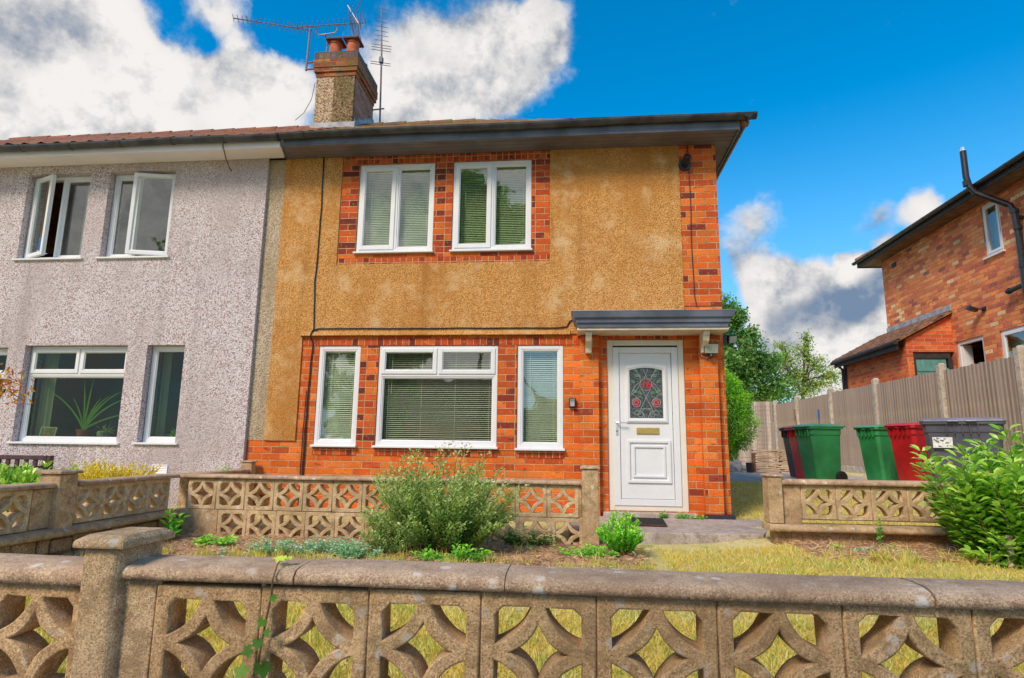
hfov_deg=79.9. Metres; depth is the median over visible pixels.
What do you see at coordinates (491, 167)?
window
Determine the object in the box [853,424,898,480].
wheelie bin
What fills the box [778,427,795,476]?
wheelie bin
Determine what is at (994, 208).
window
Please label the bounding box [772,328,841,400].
broadleaf tree
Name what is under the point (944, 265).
neighbouring house
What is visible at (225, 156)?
cable
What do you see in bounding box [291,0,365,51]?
tv aerial
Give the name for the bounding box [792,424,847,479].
wheelie bin
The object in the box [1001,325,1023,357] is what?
window
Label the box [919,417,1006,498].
wheelie bin
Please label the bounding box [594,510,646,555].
shrub
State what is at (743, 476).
patio
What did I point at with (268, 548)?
ground cover
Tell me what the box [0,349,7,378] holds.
window
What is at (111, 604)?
screen wall
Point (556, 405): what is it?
window
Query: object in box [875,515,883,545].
weed
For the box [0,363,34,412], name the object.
japanese maple
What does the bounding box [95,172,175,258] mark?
window
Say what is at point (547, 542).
ground cover
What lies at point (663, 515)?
weed
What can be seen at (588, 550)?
ground cover
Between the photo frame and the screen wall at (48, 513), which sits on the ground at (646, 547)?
the screen wall at (48, 513)
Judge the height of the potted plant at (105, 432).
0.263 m
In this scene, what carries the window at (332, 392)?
in the semi detached house at (584, 224)
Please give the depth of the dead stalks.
5.00 m
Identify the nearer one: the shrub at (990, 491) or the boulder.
the shrub at (990, 491)
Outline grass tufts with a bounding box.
[26,540,999,672]
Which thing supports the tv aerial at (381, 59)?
attached to the semi detached house at (584, 224)
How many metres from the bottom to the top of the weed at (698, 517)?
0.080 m
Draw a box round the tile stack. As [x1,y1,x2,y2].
[751,450,789,472]
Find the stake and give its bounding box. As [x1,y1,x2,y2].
[1005,534,1015,568]
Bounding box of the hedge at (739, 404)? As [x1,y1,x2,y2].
[725,368,763,461]
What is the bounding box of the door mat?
[627,517,666,526]
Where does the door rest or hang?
in the semi detached house at (584, 224)
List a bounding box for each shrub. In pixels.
[0,460,78,512]
[70,457,162,500]
[354,513,426,553]
[359,441,528,554]
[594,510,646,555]
[909,424,1023,564]
[955,519,1023,569]
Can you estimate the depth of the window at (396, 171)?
8.12 m
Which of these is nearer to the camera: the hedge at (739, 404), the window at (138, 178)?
the window at (138, 178)
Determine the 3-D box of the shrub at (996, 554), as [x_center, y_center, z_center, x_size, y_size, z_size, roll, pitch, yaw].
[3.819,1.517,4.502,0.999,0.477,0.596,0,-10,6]
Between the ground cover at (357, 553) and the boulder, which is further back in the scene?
the boulder
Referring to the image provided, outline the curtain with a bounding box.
[152,368,172,436]
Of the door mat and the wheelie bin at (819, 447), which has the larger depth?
the wheelie bin at (819, 447)
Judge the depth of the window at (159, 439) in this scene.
8.08 m
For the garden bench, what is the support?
on the ground at (646, 547)
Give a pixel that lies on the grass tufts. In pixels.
(907, 561)
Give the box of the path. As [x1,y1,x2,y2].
[567,516,767,544]
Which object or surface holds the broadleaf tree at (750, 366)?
on the ground at (646, 547)
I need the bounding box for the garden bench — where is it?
[0,455,53,474]
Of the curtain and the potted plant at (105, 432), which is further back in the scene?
the curtain
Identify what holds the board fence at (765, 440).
on the ground at (646, 547)
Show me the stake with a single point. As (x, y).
(1011, 546)
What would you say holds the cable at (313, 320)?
attached to the semi detached house at (584, 224)
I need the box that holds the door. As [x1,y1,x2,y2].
[612,347,681,506]
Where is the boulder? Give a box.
[729,460,742,471]
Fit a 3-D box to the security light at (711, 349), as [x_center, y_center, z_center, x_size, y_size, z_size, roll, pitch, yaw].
[2.325,0.133,7.190,0.195,0.180,0.129,0,-10,6]
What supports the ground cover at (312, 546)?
on the flower bed at (503, 546)
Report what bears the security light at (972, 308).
attached to the neighbouring house at (944, 265)
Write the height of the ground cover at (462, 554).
0.200 m
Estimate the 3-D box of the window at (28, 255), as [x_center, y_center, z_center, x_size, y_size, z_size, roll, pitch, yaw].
[-6.344,-1.678,8.619,1.035,1.257,0.422,0,-10,6]
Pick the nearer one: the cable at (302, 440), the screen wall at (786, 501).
the screen wall at (786, 501)
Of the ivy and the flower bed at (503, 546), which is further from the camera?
the flower bed at (503, 546)
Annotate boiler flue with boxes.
[678,154,690,170]
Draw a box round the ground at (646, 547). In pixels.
[3,453,1023,677]
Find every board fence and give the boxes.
[728,401,775,466]
[772,345,1023,476]
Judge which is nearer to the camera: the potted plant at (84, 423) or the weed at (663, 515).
the weed at (663, 515)
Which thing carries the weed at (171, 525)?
on the flower bed at (503, 546)
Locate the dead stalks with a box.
[71,529,1018,569]
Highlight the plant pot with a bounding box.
[745,462,752,472]
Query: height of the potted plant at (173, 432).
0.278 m
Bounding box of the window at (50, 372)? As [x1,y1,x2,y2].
[6,346,127,444]
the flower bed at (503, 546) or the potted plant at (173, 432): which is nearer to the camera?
the flower bed at (503, 546)
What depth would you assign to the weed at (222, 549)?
4.94 m
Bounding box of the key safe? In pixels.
[569,398,575,407]
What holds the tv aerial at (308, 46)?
attached to the semi detached house at (584, 224)
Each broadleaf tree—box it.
[722,291,810,406]
[742,386,788,420]
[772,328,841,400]
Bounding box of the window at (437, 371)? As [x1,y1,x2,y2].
[372,346,497,448]
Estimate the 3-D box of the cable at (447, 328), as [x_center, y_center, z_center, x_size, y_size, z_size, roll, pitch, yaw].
[-0.891,-0.177,7.692,3.366,0.169,0.018,0,-10,6]
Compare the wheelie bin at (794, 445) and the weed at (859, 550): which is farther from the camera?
the wheelie bin at (794, 445)
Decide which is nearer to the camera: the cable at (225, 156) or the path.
the path
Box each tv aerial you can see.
[232,14,313,70]
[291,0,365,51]
[370,6,391,121]
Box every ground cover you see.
[240,536,302,556]
[286,535,358,554]
[324,539,383,558]
[409,540,494,562]
[495,526,563,546]
[558,541,616,557]
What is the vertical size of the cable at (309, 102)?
0.821 m
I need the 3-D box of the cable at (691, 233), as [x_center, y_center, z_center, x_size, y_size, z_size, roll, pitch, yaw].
[2.242,-1.437,7.613,0.047,2.099,0.011,0,-10,6]
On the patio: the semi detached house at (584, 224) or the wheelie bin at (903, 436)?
the wheelie bin at (903, 436)
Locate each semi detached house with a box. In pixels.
[0,125,349,506]
[246,35,757,519]
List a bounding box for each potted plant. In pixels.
[45,378,120,436]
[96,422,115,436]
[164,428,175,436]
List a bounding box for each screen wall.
[0,460,257,555]
[0,527,1023,677]
[179,465,599,545]
[760,473,966,545]
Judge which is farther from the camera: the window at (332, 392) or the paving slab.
the paving slab
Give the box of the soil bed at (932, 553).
[788,540,1003,567]
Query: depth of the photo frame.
8.21 m
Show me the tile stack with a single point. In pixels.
(784, 469)
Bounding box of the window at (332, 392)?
[310,346,360,446]
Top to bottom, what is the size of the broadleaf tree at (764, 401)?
3.928 m
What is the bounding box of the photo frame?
[39,426,57,435]
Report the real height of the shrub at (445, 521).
0.967 m
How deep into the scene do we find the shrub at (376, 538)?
5.05 m
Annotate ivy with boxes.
[235,555,291,677]
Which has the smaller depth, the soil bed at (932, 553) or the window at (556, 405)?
the soil bed at (932, 553)
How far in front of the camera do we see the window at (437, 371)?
7.63 m
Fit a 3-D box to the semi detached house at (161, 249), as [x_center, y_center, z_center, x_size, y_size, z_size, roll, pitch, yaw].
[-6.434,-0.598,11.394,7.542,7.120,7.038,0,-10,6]
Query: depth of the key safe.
7.34 m
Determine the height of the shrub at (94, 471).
0.573 m
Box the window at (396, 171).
[353,163,434,253]
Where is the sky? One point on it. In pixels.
(867, 109)
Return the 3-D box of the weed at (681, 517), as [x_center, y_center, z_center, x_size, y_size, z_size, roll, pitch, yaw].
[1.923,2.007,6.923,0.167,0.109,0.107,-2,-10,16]
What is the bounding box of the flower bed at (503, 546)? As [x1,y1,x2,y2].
[163,530,656,568]
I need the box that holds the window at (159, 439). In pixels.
[132,346,184,444]
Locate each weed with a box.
[160,507,190,540]
[191,532,239,547]
[214,546,228,555]
[657,510,667,517]
[676,511,687,518]
[690,515,704,518]
[851,545,877,551]
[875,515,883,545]
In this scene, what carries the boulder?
on the patio
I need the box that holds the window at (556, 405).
[515,346,564,450]
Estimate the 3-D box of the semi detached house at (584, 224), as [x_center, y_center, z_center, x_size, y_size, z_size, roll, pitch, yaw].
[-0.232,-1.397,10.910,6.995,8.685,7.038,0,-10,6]
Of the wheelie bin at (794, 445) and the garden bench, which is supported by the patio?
the wheelie bin at (794, 445)
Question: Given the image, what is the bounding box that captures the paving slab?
[751,453,755,472]
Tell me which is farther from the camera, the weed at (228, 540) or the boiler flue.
the boiler flue
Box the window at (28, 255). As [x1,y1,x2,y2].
[11,174,90,260]
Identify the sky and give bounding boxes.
[0,0,1023,438]
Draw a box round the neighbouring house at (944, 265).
[830,147,1023,389]
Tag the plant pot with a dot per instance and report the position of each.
(749, 467)
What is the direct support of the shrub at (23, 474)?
on the ground at (646, 547)
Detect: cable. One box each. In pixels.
[222,143,231,171]
[296,84,314,119]
[297,391,306,505]
[302,157,324,474]
[313,319,571,331]
[687,145,696,305]
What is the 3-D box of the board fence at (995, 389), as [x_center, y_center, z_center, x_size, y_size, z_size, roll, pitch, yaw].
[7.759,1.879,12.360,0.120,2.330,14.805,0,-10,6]
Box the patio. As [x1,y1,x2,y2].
[730,467,866,482]
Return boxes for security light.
[701,343,718,357]
[723,334,736,345]
[966,306,985,311]
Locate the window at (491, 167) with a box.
[449,160,532,251]
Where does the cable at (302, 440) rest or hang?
attached to the semi detached house at (584, 224)
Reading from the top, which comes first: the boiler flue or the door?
the boiler flue
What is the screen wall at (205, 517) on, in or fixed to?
on the ground at (646, 547)
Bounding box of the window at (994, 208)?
[981,202,1005,259]
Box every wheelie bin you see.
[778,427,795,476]
[784,426,804,478]
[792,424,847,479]
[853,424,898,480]
[884,423,932,480]
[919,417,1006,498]
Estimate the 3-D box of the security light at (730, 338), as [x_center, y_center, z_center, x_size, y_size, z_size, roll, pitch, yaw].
[2.630,0.003,7.386,0.151,0.131,0.142,0,-10,6]
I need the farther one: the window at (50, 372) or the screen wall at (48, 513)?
the window at (50, 372)

